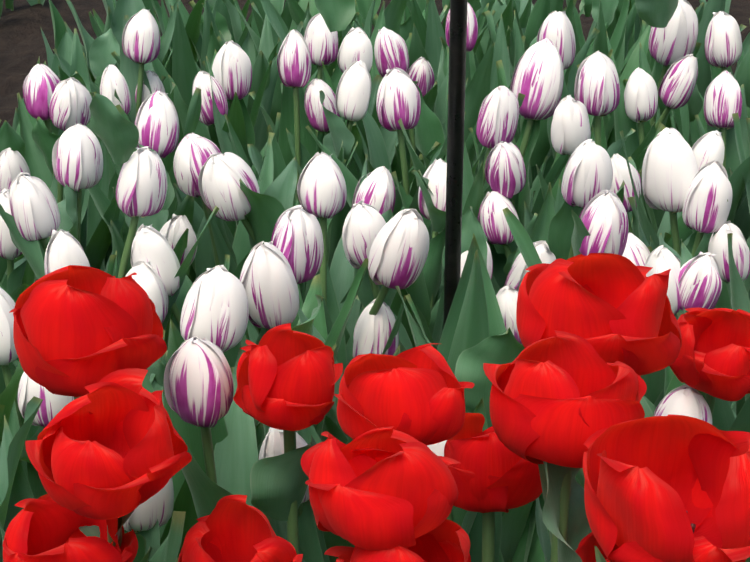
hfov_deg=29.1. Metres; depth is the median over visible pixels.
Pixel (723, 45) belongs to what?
white tulip
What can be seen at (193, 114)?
tulip foliage
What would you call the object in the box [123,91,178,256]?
white tulip
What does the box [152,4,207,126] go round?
tulip foliage
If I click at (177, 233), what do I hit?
white tulip
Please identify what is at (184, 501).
tulip foliage
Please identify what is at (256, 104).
tulip foliage
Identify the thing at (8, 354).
white tulip
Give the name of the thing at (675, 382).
tulip foliage
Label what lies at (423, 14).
tulip foliage
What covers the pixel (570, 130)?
white tulip
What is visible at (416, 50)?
tulip foliage
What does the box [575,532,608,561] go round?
red tulip
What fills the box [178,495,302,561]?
red tulip
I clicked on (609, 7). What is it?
tulip foliage
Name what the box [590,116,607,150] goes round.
tulip foliage
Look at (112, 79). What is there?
white tulip
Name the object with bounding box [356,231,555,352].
tulip
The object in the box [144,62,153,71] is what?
tulip foliage
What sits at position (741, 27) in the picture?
tulip foliage
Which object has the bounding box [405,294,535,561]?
tulip foliage
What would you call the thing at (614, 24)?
tulip foliage
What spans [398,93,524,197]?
tulip foliage
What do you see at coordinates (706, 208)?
white tulip
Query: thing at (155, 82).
white tulip
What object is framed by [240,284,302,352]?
tulip foliage
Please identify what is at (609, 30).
tulip foliage
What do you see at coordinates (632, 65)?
tulip foliage
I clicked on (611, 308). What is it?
red tulip
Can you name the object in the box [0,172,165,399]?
tulip
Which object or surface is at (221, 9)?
tulip foliage
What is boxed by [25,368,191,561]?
red tulip
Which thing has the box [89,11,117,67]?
tulip foliage
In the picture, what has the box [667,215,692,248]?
tulip foliage
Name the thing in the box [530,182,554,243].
tulip foliage
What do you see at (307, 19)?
tulip foliage
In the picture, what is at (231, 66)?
white tulip
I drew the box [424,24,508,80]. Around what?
tulip foliage
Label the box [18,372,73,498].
white tulip
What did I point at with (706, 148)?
white tulip
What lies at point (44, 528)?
red tulip
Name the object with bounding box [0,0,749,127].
ground
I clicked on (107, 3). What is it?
tulip foliage
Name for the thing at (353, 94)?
white tulip
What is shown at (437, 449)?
white tulip
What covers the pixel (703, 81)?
tulip foliage
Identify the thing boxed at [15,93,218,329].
white tulip
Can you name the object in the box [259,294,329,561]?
white tulip
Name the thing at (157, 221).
tulip foliage
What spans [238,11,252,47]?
tulip foliage
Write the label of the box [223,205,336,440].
tulip
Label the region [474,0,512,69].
tulip foliage
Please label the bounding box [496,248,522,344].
white tulip
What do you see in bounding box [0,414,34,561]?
tulip foliage
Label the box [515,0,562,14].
tulip foliage
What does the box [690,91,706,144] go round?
tulip foliage
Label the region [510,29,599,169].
tulip foliage
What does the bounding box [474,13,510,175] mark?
tulip foliage
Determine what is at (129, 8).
tulip foliage
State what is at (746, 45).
tulip foliage
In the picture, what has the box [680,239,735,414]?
tulip foliage
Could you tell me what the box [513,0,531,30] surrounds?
tulip foliage
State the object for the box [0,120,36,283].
white tulip
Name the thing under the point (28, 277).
tulip foliage
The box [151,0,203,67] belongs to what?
tulip foliage
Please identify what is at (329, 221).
tulip foliage
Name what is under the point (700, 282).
white tulip
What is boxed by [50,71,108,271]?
tulip foliage
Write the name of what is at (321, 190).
white tulip
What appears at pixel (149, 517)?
white tulip
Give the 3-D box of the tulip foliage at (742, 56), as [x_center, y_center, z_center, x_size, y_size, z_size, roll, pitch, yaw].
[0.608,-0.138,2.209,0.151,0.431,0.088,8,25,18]
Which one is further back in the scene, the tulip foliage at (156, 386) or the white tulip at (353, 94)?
the white tulip at (353, 94)
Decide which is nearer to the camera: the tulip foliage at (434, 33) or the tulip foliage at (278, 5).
the tulip foliage at (434, 33)
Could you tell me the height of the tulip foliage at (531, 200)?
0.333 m
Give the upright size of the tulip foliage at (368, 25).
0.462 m
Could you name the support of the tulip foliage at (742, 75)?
on the ground
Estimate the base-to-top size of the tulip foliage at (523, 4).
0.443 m
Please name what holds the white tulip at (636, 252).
on the ground
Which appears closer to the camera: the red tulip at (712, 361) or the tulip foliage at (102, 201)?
the red tulip at (712, 361)
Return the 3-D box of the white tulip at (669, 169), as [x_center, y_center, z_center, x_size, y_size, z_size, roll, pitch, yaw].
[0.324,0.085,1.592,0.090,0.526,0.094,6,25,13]
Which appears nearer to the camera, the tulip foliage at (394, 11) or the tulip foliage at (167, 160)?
the tulip foliage at (167, 160)
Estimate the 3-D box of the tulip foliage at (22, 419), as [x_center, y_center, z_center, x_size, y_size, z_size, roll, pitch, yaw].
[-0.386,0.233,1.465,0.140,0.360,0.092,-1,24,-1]
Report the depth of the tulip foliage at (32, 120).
2.03 m
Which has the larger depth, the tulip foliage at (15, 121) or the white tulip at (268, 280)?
the tulip foliage at (15, 121)
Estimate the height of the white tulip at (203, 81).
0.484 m
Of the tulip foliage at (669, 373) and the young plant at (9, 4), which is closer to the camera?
the tulip foliage at (669, 373)
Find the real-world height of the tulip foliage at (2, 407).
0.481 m
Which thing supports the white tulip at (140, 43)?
on the ground
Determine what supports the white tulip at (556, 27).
on the ground
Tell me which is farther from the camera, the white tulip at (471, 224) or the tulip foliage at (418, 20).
the tulip foliage at (418, 20)
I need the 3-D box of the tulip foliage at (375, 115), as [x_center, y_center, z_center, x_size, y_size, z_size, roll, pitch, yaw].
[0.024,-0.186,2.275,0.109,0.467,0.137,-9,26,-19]
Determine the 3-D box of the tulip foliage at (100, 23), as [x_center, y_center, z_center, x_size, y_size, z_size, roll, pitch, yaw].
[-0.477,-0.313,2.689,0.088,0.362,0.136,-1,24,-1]
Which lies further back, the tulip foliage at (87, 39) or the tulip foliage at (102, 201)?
the tulip foliage at (87, 39)
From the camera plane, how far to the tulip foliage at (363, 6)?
2.45 m
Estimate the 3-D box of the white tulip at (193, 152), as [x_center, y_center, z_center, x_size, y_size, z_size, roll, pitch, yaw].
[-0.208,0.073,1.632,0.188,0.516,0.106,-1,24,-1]
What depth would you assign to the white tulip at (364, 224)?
1.33 m
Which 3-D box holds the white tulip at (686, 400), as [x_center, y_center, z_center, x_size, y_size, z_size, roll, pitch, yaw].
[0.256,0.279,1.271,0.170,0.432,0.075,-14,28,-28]
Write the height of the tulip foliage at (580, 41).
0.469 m
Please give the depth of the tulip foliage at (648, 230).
1.63 m
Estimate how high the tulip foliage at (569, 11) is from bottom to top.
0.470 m
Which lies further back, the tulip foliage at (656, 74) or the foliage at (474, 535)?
the tulip foliage at (656, 74)
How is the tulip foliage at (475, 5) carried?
on the ground
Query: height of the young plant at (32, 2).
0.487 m
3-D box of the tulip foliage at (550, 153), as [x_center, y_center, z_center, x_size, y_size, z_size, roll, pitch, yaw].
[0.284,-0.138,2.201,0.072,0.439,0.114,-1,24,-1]
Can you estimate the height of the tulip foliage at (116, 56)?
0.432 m
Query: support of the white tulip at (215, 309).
on the ground
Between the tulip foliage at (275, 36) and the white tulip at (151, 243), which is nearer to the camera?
the white tulip at (151, 243)
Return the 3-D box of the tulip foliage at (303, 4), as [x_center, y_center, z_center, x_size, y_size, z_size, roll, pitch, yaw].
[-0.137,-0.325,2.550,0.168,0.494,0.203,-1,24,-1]
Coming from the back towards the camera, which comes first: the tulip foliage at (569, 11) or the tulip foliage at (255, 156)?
the tulip foliage at (569, 11)
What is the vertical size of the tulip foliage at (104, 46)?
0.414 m
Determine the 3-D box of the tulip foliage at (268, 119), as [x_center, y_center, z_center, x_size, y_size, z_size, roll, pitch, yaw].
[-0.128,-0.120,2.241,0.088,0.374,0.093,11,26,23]
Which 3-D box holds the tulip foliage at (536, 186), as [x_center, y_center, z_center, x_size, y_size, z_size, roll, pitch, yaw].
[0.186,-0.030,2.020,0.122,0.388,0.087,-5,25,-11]
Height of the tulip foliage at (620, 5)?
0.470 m
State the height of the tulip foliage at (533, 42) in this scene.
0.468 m
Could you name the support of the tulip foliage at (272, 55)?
on the ground
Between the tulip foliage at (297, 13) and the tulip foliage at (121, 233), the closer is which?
the tulip foliage at (121, 233)
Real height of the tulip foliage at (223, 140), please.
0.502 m
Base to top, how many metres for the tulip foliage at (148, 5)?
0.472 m
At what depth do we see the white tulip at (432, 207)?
1.65 m
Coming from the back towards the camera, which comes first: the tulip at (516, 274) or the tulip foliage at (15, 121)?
the tulip foliage at (15, 121)
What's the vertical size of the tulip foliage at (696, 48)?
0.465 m
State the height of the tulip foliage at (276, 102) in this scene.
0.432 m
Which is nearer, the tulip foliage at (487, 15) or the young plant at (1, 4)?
the tulip foliage at (487, 15)
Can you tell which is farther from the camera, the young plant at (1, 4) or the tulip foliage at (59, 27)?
the young plant at (1, 4)
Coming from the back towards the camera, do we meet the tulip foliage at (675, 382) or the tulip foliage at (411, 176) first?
the tulip foliage at (411, 176)
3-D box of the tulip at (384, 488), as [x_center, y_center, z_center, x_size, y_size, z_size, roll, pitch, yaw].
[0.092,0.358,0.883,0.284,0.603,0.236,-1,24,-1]
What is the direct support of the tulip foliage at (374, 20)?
on the ground
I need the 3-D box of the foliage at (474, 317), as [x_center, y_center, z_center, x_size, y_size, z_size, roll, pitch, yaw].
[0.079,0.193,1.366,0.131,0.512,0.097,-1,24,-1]
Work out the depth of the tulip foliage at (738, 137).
1.79 m
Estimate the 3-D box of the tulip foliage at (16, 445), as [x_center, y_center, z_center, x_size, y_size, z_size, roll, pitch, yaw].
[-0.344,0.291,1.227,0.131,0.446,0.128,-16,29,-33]
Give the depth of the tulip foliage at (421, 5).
2.54 m
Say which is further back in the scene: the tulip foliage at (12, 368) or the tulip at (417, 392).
the tulip foliage at (12, 368)
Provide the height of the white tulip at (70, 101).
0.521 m
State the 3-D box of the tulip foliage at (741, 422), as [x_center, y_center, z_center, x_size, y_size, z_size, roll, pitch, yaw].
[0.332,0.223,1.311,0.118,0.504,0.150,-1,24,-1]
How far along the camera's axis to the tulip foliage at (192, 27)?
2.55 m
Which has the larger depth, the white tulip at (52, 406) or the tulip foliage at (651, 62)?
the tulip foliage at (651, 62)
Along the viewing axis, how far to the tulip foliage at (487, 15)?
2.34 m
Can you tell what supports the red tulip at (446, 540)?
on the ground
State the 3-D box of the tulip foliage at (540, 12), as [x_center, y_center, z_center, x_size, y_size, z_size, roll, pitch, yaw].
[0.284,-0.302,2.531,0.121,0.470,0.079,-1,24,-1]
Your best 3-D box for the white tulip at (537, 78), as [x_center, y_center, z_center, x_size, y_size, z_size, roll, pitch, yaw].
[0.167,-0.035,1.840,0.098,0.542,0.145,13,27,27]
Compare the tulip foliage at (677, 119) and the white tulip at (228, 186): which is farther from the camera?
the tulip foliage at (677, 119)
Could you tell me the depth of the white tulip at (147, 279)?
1.40 m
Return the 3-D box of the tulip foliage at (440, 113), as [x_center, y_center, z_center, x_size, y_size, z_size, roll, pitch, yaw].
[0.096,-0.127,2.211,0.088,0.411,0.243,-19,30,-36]
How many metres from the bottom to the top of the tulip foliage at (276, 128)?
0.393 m
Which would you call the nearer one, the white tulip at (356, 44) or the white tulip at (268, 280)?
the white tulip at (268, 280)
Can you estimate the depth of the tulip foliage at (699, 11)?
2.33 m
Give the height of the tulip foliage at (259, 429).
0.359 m
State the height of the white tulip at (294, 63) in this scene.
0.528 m
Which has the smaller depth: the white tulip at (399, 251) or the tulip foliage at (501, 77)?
the white tulip at (399, 251)
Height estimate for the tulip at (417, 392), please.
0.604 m
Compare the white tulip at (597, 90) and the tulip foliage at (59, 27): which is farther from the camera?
the tulip foliage at (59, 27)
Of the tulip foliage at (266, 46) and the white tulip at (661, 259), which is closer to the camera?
the white tulip at (661, 259)
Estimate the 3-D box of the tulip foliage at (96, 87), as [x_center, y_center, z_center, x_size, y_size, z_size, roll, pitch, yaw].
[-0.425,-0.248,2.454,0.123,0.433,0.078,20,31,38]
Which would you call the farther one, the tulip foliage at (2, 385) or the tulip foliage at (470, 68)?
the tulip foliage at (470, 68)
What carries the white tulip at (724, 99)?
on the ground
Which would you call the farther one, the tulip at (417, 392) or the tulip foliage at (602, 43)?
the tulip foliage at (602, 43)
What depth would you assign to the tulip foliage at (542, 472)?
0.93 m
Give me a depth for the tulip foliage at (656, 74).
2.20 m
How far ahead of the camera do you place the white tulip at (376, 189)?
1.65 m
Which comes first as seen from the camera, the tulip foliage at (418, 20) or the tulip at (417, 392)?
the tulip at (417, 392)
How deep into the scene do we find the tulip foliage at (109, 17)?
2.40 m
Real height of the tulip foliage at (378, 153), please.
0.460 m
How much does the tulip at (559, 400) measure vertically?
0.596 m
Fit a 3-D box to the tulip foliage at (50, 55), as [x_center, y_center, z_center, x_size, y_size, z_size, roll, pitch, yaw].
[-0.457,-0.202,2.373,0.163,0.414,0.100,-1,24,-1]
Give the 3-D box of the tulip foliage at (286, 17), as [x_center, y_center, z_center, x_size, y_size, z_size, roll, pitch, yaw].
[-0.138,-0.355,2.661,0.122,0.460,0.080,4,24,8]
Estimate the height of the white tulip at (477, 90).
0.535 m
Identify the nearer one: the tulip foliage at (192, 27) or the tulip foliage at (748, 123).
the tulip foliage at (748, 123)
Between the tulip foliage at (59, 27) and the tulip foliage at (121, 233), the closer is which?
the tulip foliage at (121, 233)
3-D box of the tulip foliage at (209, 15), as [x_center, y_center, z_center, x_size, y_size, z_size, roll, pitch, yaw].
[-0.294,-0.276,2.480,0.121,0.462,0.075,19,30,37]
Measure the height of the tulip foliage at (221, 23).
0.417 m
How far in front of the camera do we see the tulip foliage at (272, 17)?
2.26 m
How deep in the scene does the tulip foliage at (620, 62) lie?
2.41 m
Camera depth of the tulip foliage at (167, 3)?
2.73 m
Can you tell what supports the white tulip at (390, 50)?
on the ground
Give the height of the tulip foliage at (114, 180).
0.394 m
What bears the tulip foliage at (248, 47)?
on the ground
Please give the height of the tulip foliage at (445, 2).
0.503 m
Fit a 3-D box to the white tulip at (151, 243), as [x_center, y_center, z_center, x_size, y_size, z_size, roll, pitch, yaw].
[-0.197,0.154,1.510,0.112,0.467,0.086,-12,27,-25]
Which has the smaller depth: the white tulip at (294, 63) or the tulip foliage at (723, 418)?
the tulip foliage at (723, 418)
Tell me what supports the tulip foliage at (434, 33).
on the ground
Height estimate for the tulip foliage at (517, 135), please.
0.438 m
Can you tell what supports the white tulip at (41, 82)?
on the ground
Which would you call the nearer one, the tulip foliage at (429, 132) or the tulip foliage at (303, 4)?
the tulip foliage at (429, 132)
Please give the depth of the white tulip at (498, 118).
1.61 m
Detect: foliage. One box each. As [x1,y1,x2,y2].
[0,254,34,290]
[0,284,18,375]
[0,361,27,477]
[0,365,17,402]
[0,396,42,540]
[0,405,4,421]
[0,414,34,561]
[12,61,53,133]
[16,56,44,136]
[18,407,23,425]
[21,223,123,284]
[33,31,72,80]
[41,29,54,68]
[49,0,101,88]
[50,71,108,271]
[53,48,172,97]
[56,28,119,75]
[64,0,154,78]
[66,0,95,82]
[70,28,91,128]
[83,52,90,82]
[88,184,193,276]
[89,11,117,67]
[90,92,191,281]
[91,9,141,92]
[93,9,104,32]
[94,87,201,218]
[102,0,155,14]
[103,0,180,56]
[104,172,118,267]
[110,0,180,65]
[110,210,167,275]
[111,51,120,63]
[115,82,183,210]
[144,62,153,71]
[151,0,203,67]
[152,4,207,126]
[152,350,167,405]
[155,15,172,74]
[160,479,197,557]
[161,0,218,70]
[165,0,170,14]
[168,75,210,282]
[169,0,234,65]
[170,0,204,77]
[171,6,277,72]
[174,56,274,272]
[189,0,203,22]
[200,3,230,41]
[202,60,271,166]
[205,138,273,334]
[217,23,255,72]
[219,15,278,151]
[222,0,255,56]
[224,114,357,167]
[233,0,269,114]
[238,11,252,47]
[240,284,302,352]
[242,0,249,23]
[247,144,297,205]
[249,91,274,132]
[250,0,341,77]
[251,1,309,56]
[251,15,302,57]
[255,422,262,447]
[260,0,342,143]
[267,37,279,62]
[270,0,284,15]
[270,69,317,125]
[274,112,280,141]
[281,0,299,30]
[287,0,353,27]
[297,344,399,561]
[301,154,367,343]
[303,8,334,71]
[310,12,358,77]
[319,159,345,263]
[321,61,440,215]
[342,0,380,40]
[351,82,485,178]
[352,17,411,147]
[353,110,476,187]
[354,11,365,25]
[355,0,447,34]
[364,0,374,38]
[367,1,385,149]
[371,66,446,159]
[372,0,411,27]
[390,269,430,347]
[395,286,580,561]
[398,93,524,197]
[400,16,410,41]
[404,0,495,54]
[405,0,428,46]
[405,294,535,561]
[406,0,480,48]
[408,24,437,112]
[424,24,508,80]
[425,0,488,75]
[434,46,475,112]
[437,233,505,427]
[439,36,447,53]
[442,0,449,14]
[442,1,449,36]
[446,0,525,71]
[452,398,503,561]
[468,128,547,208]
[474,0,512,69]
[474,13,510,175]
[475,0,518,63]
[481,10,512,76]
[487,0,505,35]
[490,154,567,249]
[494,36,541,177]
[496,49,612,201]
[505,0,576,45]
[506,0,606,58]
[509,89,531,188]
[510,0,533,67]
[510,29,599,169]
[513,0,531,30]
[514,10,553,182]
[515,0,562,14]
[529,191,534,211]
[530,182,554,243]
[538,464,551,544]
[547,96,574,159]
[566,0,585,54]
[567,28,595,97]
[579,0,591,16]
[586,0,632,40]
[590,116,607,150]
[590,122,665,171]
[591,0,636,60]
[593,0,618,77]
[605,0,634,38]
[609,25,650,116]
[610,0,643,74]
[611,7,697,53]
[615,2,704,78]
[620,130,692,247]
[634,13,651,58]
[638,20,654,72]
[640,374,684,417]
[643,366,735,414]
[651,60,688,142]
[662,42,701,125]
[667,70,682,135]
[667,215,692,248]
[669,84,702,121]
[677,313,749,431]
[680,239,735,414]
[688,83,696,147]
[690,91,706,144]
[692,229,749,308]
[695,0,730,98]
[698,233,749,430]
[699,0,746,68]
[710,50,749,107]
[726,118,749,283]
[727,66,733,76]
[727,236,749,308]
[732,113,749,212]
[734,32,749,77]
[738,47,744,66]
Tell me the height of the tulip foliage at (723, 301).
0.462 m
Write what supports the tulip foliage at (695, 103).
on the ground
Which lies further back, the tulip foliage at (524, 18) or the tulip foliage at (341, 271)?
the tulip foliage at (524, 18)
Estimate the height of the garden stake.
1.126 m
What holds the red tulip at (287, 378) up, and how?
on the ground
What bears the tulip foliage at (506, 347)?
on the ground
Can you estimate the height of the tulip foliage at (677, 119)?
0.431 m
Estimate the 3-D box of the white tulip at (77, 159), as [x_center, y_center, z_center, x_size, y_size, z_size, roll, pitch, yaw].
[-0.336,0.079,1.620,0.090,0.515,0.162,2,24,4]
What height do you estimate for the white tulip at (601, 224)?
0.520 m
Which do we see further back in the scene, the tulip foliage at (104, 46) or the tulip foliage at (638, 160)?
the tulip foliage at (104, 46)
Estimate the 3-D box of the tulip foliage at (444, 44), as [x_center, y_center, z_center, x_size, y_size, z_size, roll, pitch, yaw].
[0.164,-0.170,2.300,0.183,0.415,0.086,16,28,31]
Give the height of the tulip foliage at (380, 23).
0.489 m
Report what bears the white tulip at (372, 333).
on the ground
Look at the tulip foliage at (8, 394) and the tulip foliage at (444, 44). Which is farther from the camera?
the tulip foliage at (444, 44)
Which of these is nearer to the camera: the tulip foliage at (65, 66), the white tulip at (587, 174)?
the white tulip at (587, 174)
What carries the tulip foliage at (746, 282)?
on the ground
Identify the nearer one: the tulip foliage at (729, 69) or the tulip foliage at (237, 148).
the tulip foliage at (237, 148)
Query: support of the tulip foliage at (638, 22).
on the ground
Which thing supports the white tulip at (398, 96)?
on the ground
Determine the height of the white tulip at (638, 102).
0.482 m
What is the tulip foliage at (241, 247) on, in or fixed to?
on the ground
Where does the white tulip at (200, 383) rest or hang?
on the ground
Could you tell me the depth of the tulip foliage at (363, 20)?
2.64 m
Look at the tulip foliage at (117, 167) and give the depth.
1.89 m
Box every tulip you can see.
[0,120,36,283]
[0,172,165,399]
[0,188,28,301]
[0,287,24,445]
[2,494,137,561]
[9,265,166,561]
[12,229,164,382]
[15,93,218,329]
[17,77,91,260]
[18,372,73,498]
[23,64,119,269]
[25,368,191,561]
[49,123,102,243]
[88,64,130,253]
[114,9,159,172]
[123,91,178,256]
[123,478,177,561]
[125,259,168,322]
[130,224,229,349]
[135,70,165,102]
[138,143,196,365]
[142,265,266,538]
[164,336,263,517]
[173,132,249,279]
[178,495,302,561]
[192,71,236,245]
[198,152,338,362]
[208,40,254,236]
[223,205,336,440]
[233,323,342,561]
[240,241,367,438]
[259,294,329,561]
[266,29,324,206]
[286,0,422,210]
[297,152,362,373]
[298,208,429,441]
[301,426,605,561]
[304,13,381,135]
[305,67,465,211]
[319,60,370,270]
[324,299,398,443]
[324,519,470,561]
[333,343,473,444]
[337,27,417,172]
[340,166,395,311]
[342,199,396,309]
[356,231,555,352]
[374,27,467,209]
[390,56,437,166]
[391,86,518,231]
[411,158,446,310]
[427,440,476,534]
[442,206,492,278]
[444,413,541,561]
[445,3,510,179]
[478,191,538,274]
[483,330,646,561]
[485,141,525,294]
[487,38,563,287]
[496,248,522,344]
[503,189,628,271]
[516,253,681,561]
[524,95,624,226]
[536,10,614,159]
[536,50,643,222]
[548,139,612,259]
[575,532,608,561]
[576,384,711,487]
[577,0,697,147]
[583,414,749,561]
[610,153,671,243]
[614,67,746,228]
[622,232,729,401]
[623,0,697,220]
[628,160,731,256]
[639,130,724,233]
[640,252,721,406]
[642,127,727,257]
[645,245,687,319]
[669,307,749,415]
[695,70,749,241]
[705,11,741,132]
[708,221,749,415]
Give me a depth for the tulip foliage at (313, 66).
2.41 m
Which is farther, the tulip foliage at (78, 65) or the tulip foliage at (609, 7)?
the tulip foliage at (609, 7)
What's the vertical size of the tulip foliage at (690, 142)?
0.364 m
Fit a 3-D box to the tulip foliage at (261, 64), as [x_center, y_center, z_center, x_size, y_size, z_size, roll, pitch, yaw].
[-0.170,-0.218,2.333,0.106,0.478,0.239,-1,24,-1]
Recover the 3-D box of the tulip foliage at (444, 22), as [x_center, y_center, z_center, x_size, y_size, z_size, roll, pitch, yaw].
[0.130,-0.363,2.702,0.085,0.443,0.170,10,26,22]
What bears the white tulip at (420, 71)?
on the ground
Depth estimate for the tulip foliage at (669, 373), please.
1.40 m
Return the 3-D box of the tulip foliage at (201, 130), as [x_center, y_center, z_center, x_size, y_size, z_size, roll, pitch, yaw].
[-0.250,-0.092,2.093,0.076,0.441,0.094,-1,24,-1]
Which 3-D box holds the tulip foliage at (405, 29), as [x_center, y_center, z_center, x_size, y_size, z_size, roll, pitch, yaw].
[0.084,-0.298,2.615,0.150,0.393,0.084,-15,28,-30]
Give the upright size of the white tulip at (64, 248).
0.486 m
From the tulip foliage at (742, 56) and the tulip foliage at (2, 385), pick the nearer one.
the tulip foliage at (2, 385)
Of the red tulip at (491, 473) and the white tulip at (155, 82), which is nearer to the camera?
the red tulip at (491, 473)
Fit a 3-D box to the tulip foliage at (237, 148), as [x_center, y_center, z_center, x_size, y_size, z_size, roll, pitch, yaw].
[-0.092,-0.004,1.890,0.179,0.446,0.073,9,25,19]
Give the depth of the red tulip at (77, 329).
0.93 m
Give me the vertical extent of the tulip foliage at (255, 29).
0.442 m
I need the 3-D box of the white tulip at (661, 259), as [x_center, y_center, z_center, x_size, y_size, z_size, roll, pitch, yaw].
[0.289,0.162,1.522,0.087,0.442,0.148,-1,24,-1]
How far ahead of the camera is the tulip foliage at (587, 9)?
2.60 m
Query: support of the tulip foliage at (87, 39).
on the ground
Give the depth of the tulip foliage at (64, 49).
2.23 m
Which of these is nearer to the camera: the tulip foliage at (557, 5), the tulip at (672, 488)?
the tulip at (672, 488)
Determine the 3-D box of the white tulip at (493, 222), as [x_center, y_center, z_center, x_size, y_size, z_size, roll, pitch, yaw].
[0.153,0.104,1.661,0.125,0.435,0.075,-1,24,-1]
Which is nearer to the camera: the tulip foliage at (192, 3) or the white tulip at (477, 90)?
the white tulip at (477, 90)
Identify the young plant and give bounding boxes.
[0,0,2,17]
[5,0,13,10]
[27,0,44,5]
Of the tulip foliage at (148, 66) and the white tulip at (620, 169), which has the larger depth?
the tulip foliage at (148, 66)
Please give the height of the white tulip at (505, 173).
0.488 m
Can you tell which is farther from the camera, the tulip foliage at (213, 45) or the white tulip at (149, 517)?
the tulip foliage at (213, 45)
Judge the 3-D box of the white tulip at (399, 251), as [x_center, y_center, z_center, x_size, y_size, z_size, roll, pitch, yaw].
[-0.021,0.167,1.391,0.158,0.541,0.084,9,25,19]
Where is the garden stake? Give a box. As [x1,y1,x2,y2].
[443,0,467,327]
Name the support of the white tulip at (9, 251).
on the ground
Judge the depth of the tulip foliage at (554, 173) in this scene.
1.85 m
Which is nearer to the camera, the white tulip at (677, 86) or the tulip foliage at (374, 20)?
the white tulip at (677, 86)
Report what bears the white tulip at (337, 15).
on the ground
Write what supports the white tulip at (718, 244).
on the ground
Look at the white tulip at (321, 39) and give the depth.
1.99 m
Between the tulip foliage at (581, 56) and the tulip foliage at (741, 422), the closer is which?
the tulip foliage at (741, 422)
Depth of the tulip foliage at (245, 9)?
2.62 m
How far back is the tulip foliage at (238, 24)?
2.48 m
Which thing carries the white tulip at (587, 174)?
on the ground
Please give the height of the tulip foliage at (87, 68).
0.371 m
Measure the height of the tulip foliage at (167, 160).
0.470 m
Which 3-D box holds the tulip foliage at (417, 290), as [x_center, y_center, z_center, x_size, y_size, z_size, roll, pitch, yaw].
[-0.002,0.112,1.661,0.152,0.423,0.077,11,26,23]
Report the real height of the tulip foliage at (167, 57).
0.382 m
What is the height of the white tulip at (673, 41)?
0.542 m
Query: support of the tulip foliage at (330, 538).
on the ground
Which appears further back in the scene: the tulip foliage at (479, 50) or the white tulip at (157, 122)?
the tulip foliage at (479, 50)
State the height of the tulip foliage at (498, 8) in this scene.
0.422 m
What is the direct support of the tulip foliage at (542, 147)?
on the ground

